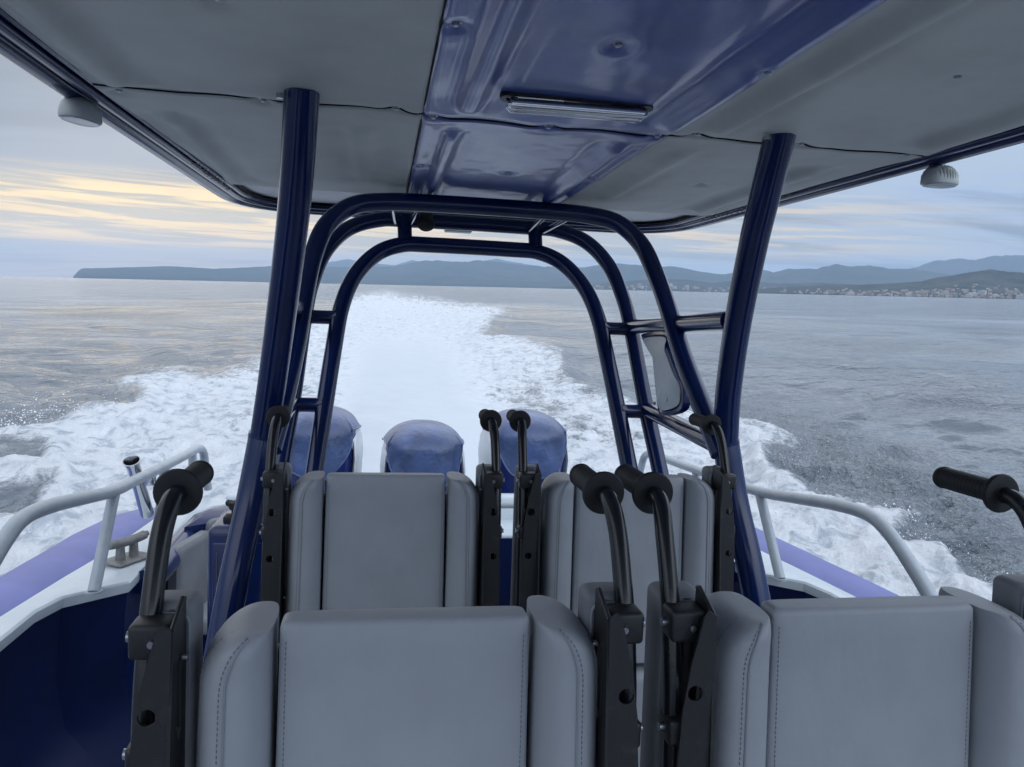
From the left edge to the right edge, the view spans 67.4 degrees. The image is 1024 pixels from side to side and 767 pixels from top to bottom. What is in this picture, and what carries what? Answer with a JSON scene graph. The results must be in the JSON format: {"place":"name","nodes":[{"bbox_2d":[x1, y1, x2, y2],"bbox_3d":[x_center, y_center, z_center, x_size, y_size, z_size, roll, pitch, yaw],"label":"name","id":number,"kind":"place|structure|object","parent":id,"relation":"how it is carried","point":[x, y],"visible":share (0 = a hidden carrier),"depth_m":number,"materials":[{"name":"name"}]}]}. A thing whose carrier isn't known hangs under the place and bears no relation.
{"place":"outdoors","nodes":[
{"label":"outdoors","id":0,"kind":"place"},
{"bbox_2d":[326,259,541,266],"bbox_3d":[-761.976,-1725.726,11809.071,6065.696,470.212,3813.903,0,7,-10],"label":"hills","id":1,"kind":"structure","parent":0,"point":[345,263],"depth_m":12285.49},
{"bbox_2d":[0,276,1023,600],"bbox_3d":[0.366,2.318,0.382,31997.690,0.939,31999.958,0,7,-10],"label":"sea","id":2,"kind":"structure","parent":0,"point":[904,398],"depth_m":18.14,"materials":[{"name":"grey liquid"}]},
{"bbox_2d":[0,493,898,766],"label":"speedboat","id":3,"kind":"object","parent":2,"relation":"on","point":[66,675],"visible":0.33,"depth_m":3.00,"materials":[{"name":"blue paint"}]},
{"bbox_2d":[0,445,211,594],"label":"side rail","id":4,"kind":"object","parent":3,"relation":"attached to","point":[15,525],"visible":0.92,"depth_m":2.95,"materials":[{"name":"white metal"}]},
{"bbox_2d":[122,455,155,518],"bbox_3d":[-1.751,0.496,3.644,0.108,0.340,0.226,1,7,-2],"label":"rod holder","id":5,"kind":"object","parent":4,"relation":"attached to","point":[131,463],"visible":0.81,"depth_m":3.63,"materials":[{"name":"silver metal"}]},
{"bbox_2d":[106,530,149,567],"bbox_3d":[-1.653,0.705,3.299,0.125,0.107,0.225,4,5,20],"label":"mooring cleat","id":6,"kind":"object","parent":3,"relation":"attached to","point":[122,558],"visible":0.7,"depth_m":3.28,"materials":[{"name":"metal"}]},
{"bbox_2d":[167,506,228,652],"bbox_3d":[-1.335,1.057,3.840,0.630,0.790,0.601,1,4,-10],"label":"stern bench","id":7,"kind":"object","parent":3,"relation":"on","point":[191,572],"visible":0.16,"depth_m":3.66,"materials":[{"name":"grey plastic"}]},
{"bbox_2d":[207,500,262,632],"bbox_3d":[-0.821,0.969,2.418,0.230,1.235,0.253,1,4,-10],"label":"navy cabinet","id":8,"kind":"object","parent":3,"relation":"on","point":[218,533],"visible":0.17,"depth_m":2.27,"materials":[{"name":"blue"}]},
{"bbox_2d":[290,406,362,492],"bbox_3d":[-1.465,0.936,5.769,0.631,1.506,0.951,2,4,-7],"label":"outboard motor","id":9,"kind":"object","parent":3,"relation":"attached to","point":[345,449],"visible":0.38,"depth_m":5.49,"materials":[{"name":"plastic"}]},
{"bbox_2d":[259,405,504,643],"bbox_3d":[-0.326,0.884,1.883,0.612,1.614,0.663,1,4,-10],"label":"passenger seat","id":10,"kind":"object","parent":3,"relation":"on","point":[359,540],"visible":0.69,"depth_m":1.92,"materials":[{"name":"grey leather"}]},
{"bbox_2d":[122,460,644,766],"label":"passenger seat","id":11,"kind":"object","parent":3,"relation":"on","point":[545,681],"visible":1,"depth_m":0.91,"materials":[{"name":"grey leather"}]},
{"bbox_2d":[380,420,465,492],"bbox_3d":[-0.697,1.056,5.910,0.651,1.506,0.952,2,4,-10],"label":"outboard motor","id":12,"kind":"object","parent":3,"relation":"attached to","point":[421,446],"visible":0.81,"depth_m":5.62,"materials":[{"name":"plastic"}]},
{"bbox_2d":[203,87,795,660],"bbox_3d":[-0.084,0.460,2.535,1.738,2.301,1.652,1,4,-10],"label":"canopy frame","id":13,"kind":"object","parent":3,"relation":"on","point":[297,271],"visible":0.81,"depth_m":2.39,"materials":[{"name":"blue metal"}]},
{"bbox_2d":[417,212,434,231],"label":"camera dome","id":14,"kind":"structure","parent":13,"relation":"attached to","point":[425,222],"depth_m":3.02,"materials":[{"name":"black plastic"}]},
{"bbox_2d":[0,0,1023,233],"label":"boat canopy","id":15,"kind":"object","parent":13,"relation":"on","point":[849,94],"visible":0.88,"depth_m":1.48,"materials":[{"name":"grey"}]},
{"bbox_2d":[57,97,101,126],"bbox_3d":[-0.955,-0.620,1.699,0.068,0.085,0.098,3,4,10],"label":"floodlight","id":16,"kind":"object","parent":15,"relation":"attached to","point":[82,111],"visible":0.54,"depth_m":1.67,"materials":[{"name":"plastic"}]},
{"bbox_2d":[444,214,471,233],"bbox_3d":[-0.235,-0.701,3.362,0.118,0.077,0.070,1,4,-10],"label":"stern light","id":17,"kind":"object","parent":15,"relation":"attached to","point":[457,231],"visible":0.38,"depth_m":3.35,"materials":[{"name":"plastic"}]},
{"bbox_2d":[500,91,652,122],"bbox_3d":[0.132,-0.557,1.552,0.315,0.034,0.064,2,4,-8],"label":"ceiling light","id":18,"kind":"object","parent":15,"relation":"attached to","point":[535,104],"visible":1,"depth_m":1.53,"materials":[{"name":"silver metal"}]},
{"bbox_2d":[920,164,958,188],"bbox_3d":[1.111,-0.553,1.990,0.098,0.085,0.074,1,5,-18],"label":"floodlight","id":19,"kind":"object","parent":15,"relation":"attached to","point":[944,176],"visible":0.92,"depth_m":1.97,"materials":[{"name":"plastic"}]},
{"bbox_2d":[641,331,689,415],"bbox_3d":[0.531,-0.037,2.703,0.038,0.291,0.439,2,4,-10],"label":"side plate","id":20,"kind":"object","parent":13,"relation":"attached to","point":[672,397],"visible":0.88,"depth_m":2.64,"materials":[{"name":"white paint"}]},
{"bbox_2d":[478,408,568,492],"bbox_3d":[0.088,0.972,6.035,0.651,1.506,0.948,1,4,-12],"label":"outboard motor","id":21,"kind":"object","parent":3,"relation":"attached to","point":[547,449],"visible":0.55,"depth_m":5.73,"materials":[{"name":"plastic"}]},
{"bbox_2d":[506,409,735,766],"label":"passenger seat","id":22,"kind":"object","parent":3,"relation":"on","point":[561,551],"visible":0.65,"depth_m":2.03,"materials":[{"name":"grey leather"}]},
{"bbox_2d":[638,450,937,595],"bbox_3d":[1.153,0.614,3.844,0.138,0.491,2.951,2,4,-10],"label":"side rail","id":23,"kind":"object","parent":3,"relation":"attached to","point":[887,531],"visible":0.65,"depth_m":3.09,"materials":[{"name":"white metal"}]},
{"bbox_2d":[614,464,1023,766],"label":"passenger seat","id":24,"kind":"object","parent":3,"relation":"on","point":[732,679],"visible":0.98,"depth_m":1.01,"materials":[{"name":"grey leather"}]},
{"bbox_2d":[0,315,1012,583],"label":"spray","id":25,"kind":"object","parent":2,"relation":"on","point":[506,327],"visible":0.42,"depth_m":11.70,"materials":[{"name":"white liquid"}]},
{"bbox_2d":[0,55,1023,277],"label":"sky","id":26,"kind":"structure","parent":0,"point":[73,198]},
{"bbox_2d":[73,260,951,287],"bbox_3d":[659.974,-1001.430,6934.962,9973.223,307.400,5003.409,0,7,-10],"label":"hills","id":27,"kind":"structure","parent":0,"point":[477,273],"depth_m":7259.13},
{"bbox_2d":[551,279,854,291],"bbox_3d":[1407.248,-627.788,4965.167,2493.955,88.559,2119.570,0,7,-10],"label":"coast hills","id":28,"kind":"structure","parent":0,"point":[679,284],"depth_m":4937.29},
{"bbox_2d":[758,269,1023,298],"bbox_3d":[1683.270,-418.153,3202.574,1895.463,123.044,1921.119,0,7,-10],"label":"shore hills","id":29,"kind":"structure","parent":0,"point":[989,279],"depth_m":3012.76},
{"bbox_2d":[977,290,986,294],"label":"town building","id":30,"kind":"structure","parent":29,"relation":"on","point":[982,292],"depth_m":2474.28,"materials":[{"name":"grey"}]},
{"bbox_2d":[1016,294,1023,298],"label":"town building","id":31,"kind":"structure","parent":29,"relation":"on","point":[1020,296],"depth_m":2373.76,"materials":[{"name":"grey"}]},
{"bbox_2d":[910,255,1023,274],"bbox_3d":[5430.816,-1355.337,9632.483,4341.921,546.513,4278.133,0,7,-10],"label":"mountains","id":32,"kind":"structure","parent":0,"point":[1011,263],"depth_m":9310.67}
]}

